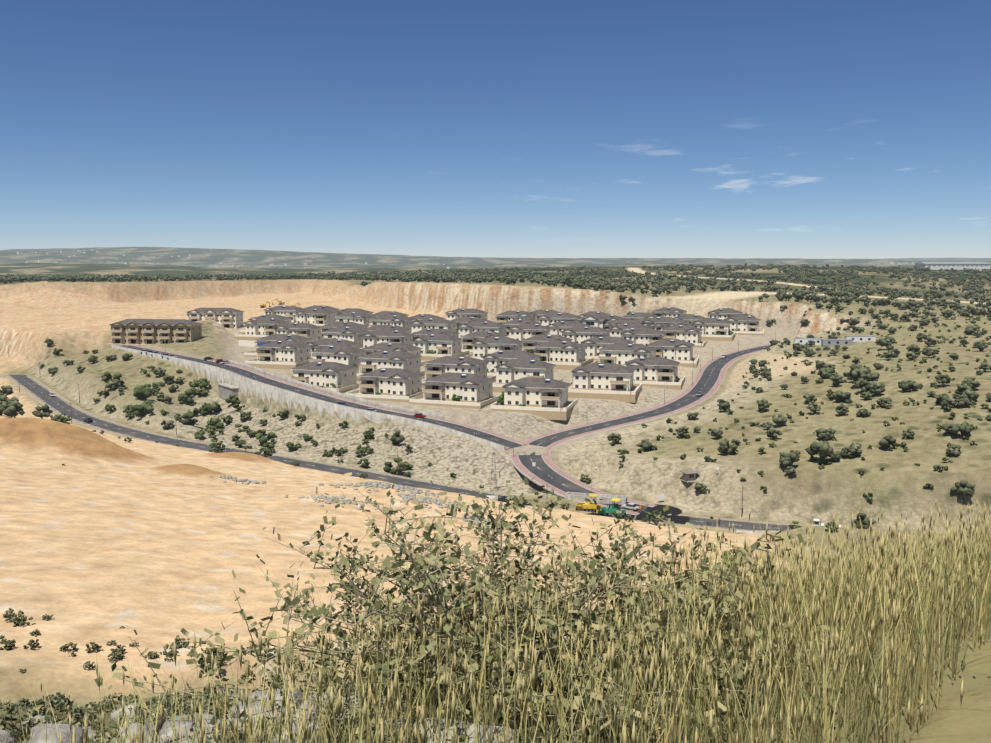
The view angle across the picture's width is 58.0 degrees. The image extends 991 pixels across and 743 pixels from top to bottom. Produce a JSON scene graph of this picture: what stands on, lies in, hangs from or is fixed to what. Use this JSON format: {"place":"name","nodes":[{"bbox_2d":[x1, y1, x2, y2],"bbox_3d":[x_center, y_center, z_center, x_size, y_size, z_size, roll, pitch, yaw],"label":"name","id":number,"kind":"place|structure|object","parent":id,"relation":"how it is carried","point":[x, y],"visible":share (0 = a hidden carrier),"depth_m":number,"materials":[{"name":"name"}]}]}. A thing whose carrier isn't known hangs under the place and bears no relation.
{"place":"outdoors","nodes":[
{"label":"outdoors","id":0,"kind":"place"},
{"bbox_2d":[131,345,522,444],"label":"kerb wall","id":1,"kind":"structure","parent":0,"point":[340,399],"depth_m":320.62,"materials":[{"name":"grey concrete"}]},
{"bbox_2d":[8,375,805,530],"bbox_3d":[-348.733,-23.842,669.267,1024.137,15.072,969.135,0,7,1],"label":"valley road","id":2,"kind":"structure","parent":0,"point":[41,392],"depth_m":276.64,"materials":[{"name":"grey asphalt"}]},
{"bbox_2d":[26,640,799,742],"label":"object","id":3,"kind":"structure","parent":0,"point":[322,731],"depth_m":6.24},
{"bbox_2d":[0,247,990,742],"bbox_3d":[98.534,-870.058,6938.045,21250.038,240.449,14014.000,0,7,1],"label":"terrain","id":4,"kind":"structure","parent":0,"point":[104,537],"depth_m":236.85,"materials":[{"name":"beige sand"}]},
{"bbox_2d":[0,385,60,420],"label":"bushes","id":5,"kind":"object","parent":4,"relation":"on","point":[13,406],"visible":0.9,"depth_m":312.80,"materials":[{"name":"green plant"}]},
{"bbox_2d":[104,319,202,348],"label":"long building","id":6,"kind":"structure","parent":4,"relation":"on","point":[142,332],"depth_m":459.57,"materials":[{"name":"paint"}]},
{"bbox_2d":[151,707,170,742],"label":"dead stumps","id":7,"kind":"object","parent":4,"relation":"on","point":[158,727],"visible":0.62,"depth_m":6.27,"materials":[{"name":"brown wood"}]},
{"bbox_2d":[0,608,387,710],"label":"hill shrubs","id":8,"kind":"object","parent":4,"relation":"on","point":[116,654],"depth_m":69.11,"materials":[{"name":"green plant"}]},
{"bbox_2d":[185,308,244,328],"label":"building block","id":9,"kind":"structure","parent":4,"relation":"on","point":[231,318],"depth_m":562.54,"materials":[{"name":"paint"}]},
{"bbox_2d":[40,338,412,452],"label":"bushes","id":10,"kind":"object","parent":4,"relation":"on","point":[396,438],"visible":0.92,"depth_m":359.18,"materials":[{"name":"green plant"}]},
{"bbox_2d":[218,383,238,398],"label":"utility building","id":11,"kind":"structure","parent":4,"relation":"on","point":[226,390],"depth_m":356.01,"materials":[{"name":"beige concrete"}]},
{"bbox_2d":[235,318,290,340],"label":"house","id":12,"kind":"structure","parent":4,"relation":"on","point":[259,328],"depth_m":509.32,"materials":[{"name":"tile"}]},
{"bbox_2d":[240,314,292,332],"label":"house","id":13,"kind":"structure","parent":4,"relation":"on","point":[280,317],"depth_m":544.45,"materials":[{"name":"tile"}]},
{"bbox_2d":[0,677,548,742],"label":"rocks","id":14,"kind":"object","parent":4,"relation":"on","point":[37,733],"visible":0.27,"depth_m":6.35,"materials":[{"name":"stone"}]},
{"bbox_2d":[244,334,311,356],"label":"house","id":15,"kind":"structure","parent":4,"relation":"on","point":[276,337],"depth_m":447.73,"materials":[{"name":"tile"}]},
{"bbox_2d":[245,340,312,369],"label":"house","id":16,"kind":"structure","parent":4,"relation":"on","point":[283,354],"depth_m":411.70,"materials":[{"name":"paint"}]},
{"bbox_2d":[264,306,307,322],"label":"house","id":17,"kind":"structure","parent":4,"relation":"on","point":[288,311],"depth_m":589.34,"materials":[{"name":"tile"}]},
{"bbox_2d":[275,323,322,341],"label":"house","id":18,"kind":"structure","parent":4,"relation":"on","point":[312,331],"depth_m":487.18,"materials":[{"name":"tile"}]},
{"bbox_2d":[111,345,504,451],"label":"concrete retaining wall","id":19,"kind":"structure","parent":4,"relation":"on","point":[330,408],"depth_m":324.16,"materials":[{"name":"grey concrete"}]},
{"bbox_2d":[292,308,337,329],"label":"house","id":20,"kind":"structure","parent":4,"relation":"on","point":[318,317],"depth_m":566.52,"materials":[{"name":"paint"}]},
{"bbox_2d":[121,346,521,447],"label":"road wall","id":21,"kind":"structure","parent":4,"relation":"on","point":[467,430],"depth_m":320.08,"materials":[{"name":"grey concrete"}]},
{"bbox_2d":[304,305,340,310],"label":"house","id":22,"kind":"structure","parent":4,"relation":"on","point":[325,307],"depth_m":606.38,"materials":[{"name":"tile"}]},
{"bbox_2d":[290,361,358,392],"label":"house","id":23,"kind":"structure","parent":4,"relation":"on","point":[321,373],"depth_m":356.27,"materials":[{"name":"paint"}]},
{"bbox_2d":[132,345,526,444],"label":"sidewalk","id":24,"kind":"structure","parent":4,"relation":"on","point":[483,430],"depth_m":322.22,"materials":[{"name":"concrete"}]},
{"bbox_2d":[306,338,360,357],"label":"house","id":25,"kind":"structure","parent":4,"relation":"on","point":[321,343],"depth_m":429.56,"materials":[{"name":"tile"}]},
{"bbox_2d":[0,637,668,742],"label":"bushes","id":26,"kind":"object","parent":4,"relation":"on","point":[8,722],"depth_m":6.66,"materials":[{"name":"green plant"}]},
{"bbox_2d":[229,360,443,418],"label":"garden wall","id":27,"kind":"structure","parent":4,"relation":"on","point":[362,400],"depth_m":325.00,"materials":[{"name":"concrete"}]},
{"bbox_2d":[309,345,367,369],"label":"house","id":28,"kind":"structure","parent":4,"relation":"on","point":[346,354],"depth_m":395.33,"materials":[{"name":"paint"}]},
{"bbox_2d":[24,689,652,741],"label":"bushes","id":29,"kind":"object","parent":4,"relation":"on","point":[90,731],"visible":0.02,"depth_m":6.88,"materials":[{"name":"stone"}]},
{"bbox_2d":[93,366,591,494],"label":"bushes","id":30,"kind":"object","parent":4,"relation":"on","point":[145,391],"depth_m":323.16,"materials":[{"name":"green plant"}]},
{"bbox_2d":[321,321,365,333],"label":"house","id":31,"kind":"structure","parent":4,"relation":"on","point":[338,324],"depth_m":505.41,"materials":[{"name":"tile"}]},
{"bbox_2d":[322,326,370,346],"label":"house","id":32,"kind":"structure","parent":4,"relation":"on","point":[354,334],"depth_m":468.70,"materials":[{"name":"tile"}]},
{"bbox_2d":[334,312,373,327],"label":"house","id":33,"kind":"structure","parent":4,"relation":"on","point":[359,317],"depth_m":547.07,"materials":[{"name":"tile"}]},
{"bbox_2d":[334,308,373,315],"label":"house","id":34,"kind":"structure","parent":4,"relation":"on","point":[343,311],"depth_m":583.68,"materials":[{"name":"tile"}]},
{"bbox_2d":[209,475,520,526],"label":"rubble heaps","id":35,"kind":"object","parent":4,"relation":"on","point":[406,498],"visible":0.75,"depth_m":187.74,"materials":[{"name":"stone"}]},
{"bbox_2d":[6,375,735,531],"bbox_3d":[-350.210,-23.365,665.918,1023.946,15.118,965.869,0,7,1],"label":"valley road shoulder","id":36,"kind":"object","parent":4,"relation":"on","point":[37,399],"visible":0.35,"depth_m":317.26},
{"bbox_2d":[8,348,742,516],"bbox_3d":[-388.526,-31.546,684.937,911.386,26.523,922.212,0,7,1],"label":"utility poles","id":37,"kind":"object","parent":4,"relation":"on","point":[247,437],"depth_m":271.40,"materials":[{"name":"brown wood"}]},
{"bbox_2d":[345,368,423,401],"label":"house","id":38,"kind":"structure","parent":4,"relation":"on","point":[396,384],"depth_m":339.75,"materials":[{"name":"paint"}]},
{"bbox_2d":[359,330,414,348],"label":"house","id":39,"kind":"structure","parent":4,"relation":"on","point":[380,336],"depth_m":454.06,"materials":[{"name":"tile"}]},
{"bbox_2d":[364,324,411,332],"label":"house","id":40,"kind":"structure","parent":4,"relation":"on","point":[384,327],"depth_m":488.31,"materials":[{"name":"tile"}]},
{"bbox_2d":[372,311,408,317],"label":"house","id":41,"kind":"structure","parent":4,"relation":"on","point":[387,313],"depth_m":565.47,"materials":[{"name":"tile"}]},
{"bbox_2d":[356,350,426,380],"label":"house","id":42,"kind":"structure","parent":4,"relation":"on","point":[373,361],"depth_m":379.38,"materials":[{"name":"tile"}]},
{"bbox_2d":[368,315,416,332],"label":"house","id":43,"kind":"structure","parent":4,"relation":"on","point":[401,321],"depth_m":528.90,"materials":[{"name":"tile"}]},
{"bbox_2d":[363,342,429,365],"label":"house","id":44,"kind":"structure","parent":4,"relation":"on","point":[403,347],"depth_m":413.93,"materials":[{"name":"tile"}]},
{"bbox_2d":[0,619,796,742],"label":"short grass","id":45,"kind":"structure","parent":4,"relation":"on","point":[681,736],"depth_m":4.59,"materials":[{"name":"green plant"}]},
{"bbox_2d":[27,375,811,526],"bbox_3d":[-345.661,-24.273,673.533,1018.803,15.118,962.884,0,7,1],"label":"valley road shoulder","id":46,"kind":"object","parent":4,"relation":"on","point":[62,397],"visible":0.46,"depth_m":275.90},
{"bbox_2d":[53,413,791,688],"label":"bushes","id":47,"kind":"object","parent":4,"relation":"on","point":[266,453],"depth_m":201.82,"materials":[{"name":"green plant"}]},
{"bbox_2d":[410,314,444,320],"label":"house","id":48,"kind":"structure","parent":4,"relation":"on","point":[420,316],"depth_m":545.79,"materials":[{"name":"tile"}]},
{"bbox_2d":[410,318,457,332],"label":"house","id":49,"kind":"structure","parent":4,"relation":"on","point":[436,323],"depth_m":509.93,"materials":[{"name":"tile"}]},
{"bbox_2d":[94,469,777,742],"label":"thorn shrub","id":50,"kind":"object","parent":4,"relation":"on","point":[431,560],"depth_m":4.69,"materials":[{"name":"green plant"}]},
{"bbox_2d":[411,328,461,346],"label":"house","id":51,"kind":"structure","parent":4,"relation":"on","point":[423,332],"depth_m":471.33,"materials":[{"name":"tile"}]},
{"bbox_2d":[411,334,469,360],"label":"house","id":52,"kind":"structure","parent":4,"relation":"on","point":[440,345],"depth_m":435.89,"materials":[{"name":"paint"}]},
{"bbox_2d":[409,372,499,408],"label":"house","id":53,"kind":"structure","parent":4,"relation":"on","point":[474,391],"depth_m":328.12,"materials":[{"name":"paint"}]},
{"bbox_2d":[422,356,495,387],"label":"house","id":54,"kind":"structure","parent":4,"relation":"on","point":[446,364],"depth_m":363.76,"materials":[{"name":"tile"}]},
{"bbox_2d":[446,308,488,319],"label":"house","id":55,"kind":"structure","parent":4,"relation":"on","point":[455,313],"depth_m":568.91,"materials":[{"name":"tile"}]},
{"bbox_2d":[450,317,489,331],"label":"house","id":56,"kind":"structure","parent":4,"relation":"on","point":[462,320],"depth_m":530.21,"materials":[{"name":"tile"}]},
{"bbox_2d":[457,321,507,343],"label":"house","id":57,"kind":"structure","parent":4,"relation":"on","point":[469,328],"depth_m":494.39,"materials":[{"name":"tile"}]},
{"bbox_2d":[461,331,507,353],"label":"house","id":58,"kind":"structure","parent":4,"relation":"on","point":[468,339],"depth_m":460.15,"materials":[{"name":"tile"}]},
{"bbox_2d":[466,336,523,359],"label":"house","id":59,"kind":"structure","parent":4,"relation":"on","point":[488,345],"depth_m":425.03,"materials":[{"name":"tile"}]},
{"bbox_2d":[0,263,990,325],"bbox_3d":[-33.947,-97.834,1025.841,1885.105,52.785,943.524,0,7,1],"label":"far olive groves trees","id":60,"kind":"object","parent":4,"relation":"on","point":[602,282],"visible":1,"depth_m":961.03,"materials":[{"name":"green plant"}]},
{"bbox_2d":[5,493,990,742],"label":"tall dry bank grass","id":61,"kind":"structure","parent":4,"relation":"on","point":[925,598],"depth_m":4.19,"materials":[{"name":"yellow plant"}]},
{"bbox_2d":[17,249,990,270],"bbox_3d":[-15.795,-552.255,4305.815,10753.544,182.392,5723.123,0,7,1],"label":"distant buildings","id":62,"kind":"structure","parent":4,"relation":"on","point":[957,265],"depth_m":1470.28,"materials":[{"name":"white"}]},
{"bbox_2d":[481,350,541,376],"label":"house","id":63,"kind":"structure","parent":4,"relation":"on","point":[498,358],"depth_m":388.45,"materials":[{"name":"tile"}]},
{"bbox_2d":[495,310,536,323],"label":"house","id":64,"kind":"structure","parent":4,"relation":"on","point":[509,315],"depth_m":553.79,"materials":[{"name":"tile"}]},
{"bbox_2d":[501,319,542,336],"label":"house","id":65,"kind":"structure","parent":4,"relation":"on","point":[513,323],"depth_m":518.66,"materials":[{"name":"tile"}]},
{"bbox_2d":[312,328,738,405],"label":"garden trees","id":66,"kind":"object","parent":4,"relation":"on","point":[500,399],"visible":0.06,"depth_m":367.71,"materials":[{"name":"green plant"}]},
{"bbox_2d":[493,358,562,391],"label":"house","id":67,"kind":"structure","parent":4,"relation":"on","point":[512,370],"depth_m":354.15,"materials":[{"name":"paint"}]},
{"bbox_2d":[508,323,550,347],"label":"house","id":68,"kind":"structure","parent":4,"relation":"on","point":[522,331],"depth_m":481.83,"materials":[{"name":"tile"}]},
{"bbox_2d":[491,377,577,419],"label":"house","id":69,"kind":"structure","parent":4,"relation":"on","point":[545,398],"depth_m":317.36,"materials":[{"name":"stone"},{"name":"plaster"},{"name":"roof tile"}]},
{"bbox_2d":[530,310,561,321],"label":"house","id":70,"kind":"structure","parent":4,"relation":"on","point":[540,312],"depth_m":574.05,"materials":[{"name":"tile"}]},
{"bbox_2d":[521,334,572,353],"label":"house","id":71,"kind":"structure","parent":4,"relation":"on","point":[529,343],"depth_m":444.99,"materials":[{"name":"tile"}]},
{"bbox_2d":[537,313,579,325],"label":"house","id":72,"kind":"structure","parent":4,"relation":"on","point":[548,319],"depth_m":540.00,"materials":[{"name":"tile"}]},
{"bbox_2d":[533,340,592,369],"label":"house","id":73,"kind":"structure","parent":4,"relation":"on","point":[564,355],"depth_m":411.32,"materials":[{"name":"paint"}]},
{"bbox_2d":[546,321,590,335],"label":"house","id":74,"kind":"structure","parent":4,"relation":"on","point":[558,327],"depth_m":505.63,"materials":[{"name":"tile"}]},
{"bbox_2d":[560,326,610,343],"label":"house","id":75,"kind":"structure","parent":4,"relation":"on","point":[577,334],"depth_m":468.78,"materials":[{"name":"tile"}]},
{"bbox_2d":[576,494,601,512],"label":"yellow paver","id":76,"kind":"object","parent":4,"relation":"on","point":[594,506],"visible":0.92,"depth_m":228.82,"materials":[{"name":"yellow metal"}]},
{"bbox_2d":[577,314,606,327],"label":"house","id":77,"kind":"structure","parent":4,"relation":"on","point":[594,320],"depth_m":518.09,"materials":[{"name":"tile"}]},
{"bbox_2d":[565,492,626,504],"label":"retaining wall","id":78,"kind":"structure","parent":4,"relation":"on","point":[606,498],"depth_m":237.15,"materials":[{"name":"grey concrete"}]},
{"bbox_2d":[568,363,641,402],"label":"house","id":79,"kind":"structure","parent":4,"relation":"on","point":[609,381],"depth_m":341.90,"materials":[{"name":"paint"}]},
{"bbox_2d":[580,336,633,360],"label":"house","id":80,"kind":"structure","parent":4,"relation":"on","point":[594,344],"depth_m":436.20,"materials":[{"name":"tile"}]},
{"bbox_2d":[598,314,625,321],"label":"house","id":81,"kind":"structure","parent":4,"relation":"on","point":[611,317],"depth_m":531.52,"materials":[{"name":"tile"}]},
{"bbox_2d":[592,343,657,365],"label":"house","id":82,"kind":"structure","parent":4,"relation":"on","point":[620,353],"depth_m":402.43,"materials":[{"name":"tile"}]},
{"bbox_2d":[609,323,648,336],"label":"house","id":83,"kind":"structure","parent":4,"relation":"on","point":[617,330],"depth_m":492.97,"materials":[{"name":"tile"}]},
{"bbox_2d":[622,312,660,319],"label":"house","id":84,"kind":"structure","parent":4,"relation":"on","point":[638,316],"depth_m":553.86,"materials":[{"name":"tile"}]},
{"bbox_2d":[620,328,665,344],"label":"house","id":85,"kind":"structure","parent":4,"relation":"on","point":[645,336],"depth_m":460.47,"materials":[{"name":"tile"}]},
{"bbox_2d":[511,343,778,514],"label":"sidewalk","id":86,"kind":"structure","parent":4,"relation":"on","point":[519,465],"depth_m":305.99,"materials":[{"name":"concrete"}]},
{"bbox_2d":[124,319,775,497],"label":"street lamps","id":87,"kind":"object","parent":86,"relation":"on","point":[561,392],"visible":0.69,"depth_m":338.15,"materials":[{"name":"grey metal"}]},
{"bbox_2d":[510,342,780,514],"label":"curb","id":88,"kind":"structure","parent":4,"relation":"on","point":[528,477],"depth_m":258.57,"materials":[{"name":"grey concrete"}]},
{"bbox_2d":[518,344,776,511],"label":"winding road","id":89,"kind":"structure","parent":4,"relation":"on","point":[541,469],"depth_m":304.53,"materials":[{"name":"grey asphalt"}]},
{"bbox_2d":[603,320,692,330],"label":"terraced building row","id":90,"kind":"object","parent":4,"relation":"on","point":[607,325],"visible":0.06,"depth_m":517.00,"materials":[{"name":"tile"}]},
{"bbox_2d":[542,350,758,506],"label":"curb","id":91,"kind":"object","parent":4,"relation":"on","point":[611,426],"visible":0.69,"depth_m":269.17,"materials":[{"name":"concrete"}]},
{"bbox_2d":[542,349,764,506],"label":"sidewalk","id":92,"kind":"structure","parent":4,"relation":"on","point":[548,461],"depth_m":296.11,"materials":[{"name":"concrete"}]},
{"bbox_2d":[624,356,684,389],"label":"house","id":93,"kind":"structure","parent":4,"relation":"on","point":[660,372],"depth_m":367.61,"materials":[{"name":"paint"}]},
{"bbox_2d":[549,351,761,504],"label":"outer kerb","id":94,"kind":"object","parent":4,"relation":"on","point":[640,422],"visible":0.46,"depth_m":304.14,"materials":[{"name":"concrete"}]},
{"bbox_2d":[640,504,681,516],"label":"gravel pile","id":95,"kind":"object","parent":4,"relation":"on","point":[672,511],"visible":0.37,"depth_m":231.01,"materials":[{"name":"grey gravel"}]},
{"bbox_2d":[641,317,682,327],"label":"house","id":96,"kind":"structure","parent":4,"relation":"on","point":[671,320],"depth_m":515.78,"materials":[{"name":"tile"}]},
{"bbox_2d":[651,307,687,317],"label":"house","id":97,"kind":"structure","parent":4,"relation":"on","point":[673,312],"depth_m":576.61,"materials":[{"name":"tile"}]},
{"bbox_2d":[647,339,698,367],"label":"house","id":98,"kind":"structure","parent":4,"relation":"on","point":[680,351],"depth_m":423.45,"materials":[{"name":"paint"}]},
{"bbox_2d":[508,503,848,737],"bbox_3d":[1.084,1.407,5.048,2.052,1.076,2.587,0,7,1],"label":"thorn shrub","id":99,"kind":"object","parent":4,"relation":"on","point":[740,595],"depth_m":4.92,"materials":[{"name":"green plant"}]},
{"bbox_2d":[660,325,706,347],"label":"house","id":100,"kind":"structure","parent":4,"relation":"on","point":[689,333],"depth_m":484.88,"materials":[{"name":"paint"}]},
{"bbox_2d":[679,468,698,482],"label":"guard booth","id":101,"kind":"object","parent":4,"relation":"on","point":[689,475],"visible":0.98,"depth_m":238.27,"materials":[{"name":"beige concrete"}]},
{"bbox_2d":[674,314,705,322],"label":"house","id":102,"kind":"structure","parent":4,"relation":"on","point":[689,318],"depth_m":542.93,"materials":[{"name":"tile"}]},
{"bbox_2d":[691,318,735,341],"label":"house","id":103,"kind":"structure","parent":4,"relation":"on","point":[709,326],"depth_m":508.43,"materials":[{"name":"tile"}]},
{"bbox_2d":[707,308,742,318],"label":"house","id":104,"kind":"structure","parent":4,"relation":"on","point":[721,313],"depth_m":567.32,"materials":[{"name":"tile"}]},
{"bbox_2d":[723,315,763,335],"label":"house","id":105,"kind":"structure","parent":4,"relation":"on","point":[745,324],"depth_m":535.10,"materials":[{"name":"tile"}]},
{"bbox_2d":[735,529,778,533],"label":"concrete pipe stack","id":106,"kind":"object","parent":4,"relation":"on","point":[739,531],"visible":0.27,"depth_m":208.46,"materials":[{"name":"white concrete"}]},
{"bbox_2d":[607,302,990,531],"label":"trees","id":107,"kind":"object","parent":4,"relation":"on","point":[858,374],"visible":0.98,"depth_m":289.92,"materials":[{"name":"green plant"}]},
{"bbox_2d":[610,305,990,538],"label":"hill shrubs","id":108,"kind":"object","parent":4,"relation":"on","point":[826,461],"depth_m":283.18,"materials":[{"name":"green plant"}]},
{"bbox_2d":[794,336,875,345],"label":"site office containers","id":109,"kind":"object","parent":4,"relation":"on","point":[848,340],"visible":0.85,"depth_m":437.02,"materials":[{"name":"white metal"}]},
{"bbox_2d":[0,0,990,258],"label":"sky","id":110,"kind":"structure","parent":0,"point":[741,129],"materials":[{"name":"blue"}]},
{"bbox_2d":[498,496,689,523],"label":"fresh asphalt road","id":111,"kind":"structure","parent":0,"point":[676,519],"depth_m":225.29,"materials":[{"name":"black asphalt"}]},
{"bbox_2d":[598,498,625,516],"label":"asphalt paver","id":112,"kind":"object","parent":111,"relation":"on","point":[614,507],"visible":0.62,"depth_m":225.44,"materials":[{"name":"teal"}]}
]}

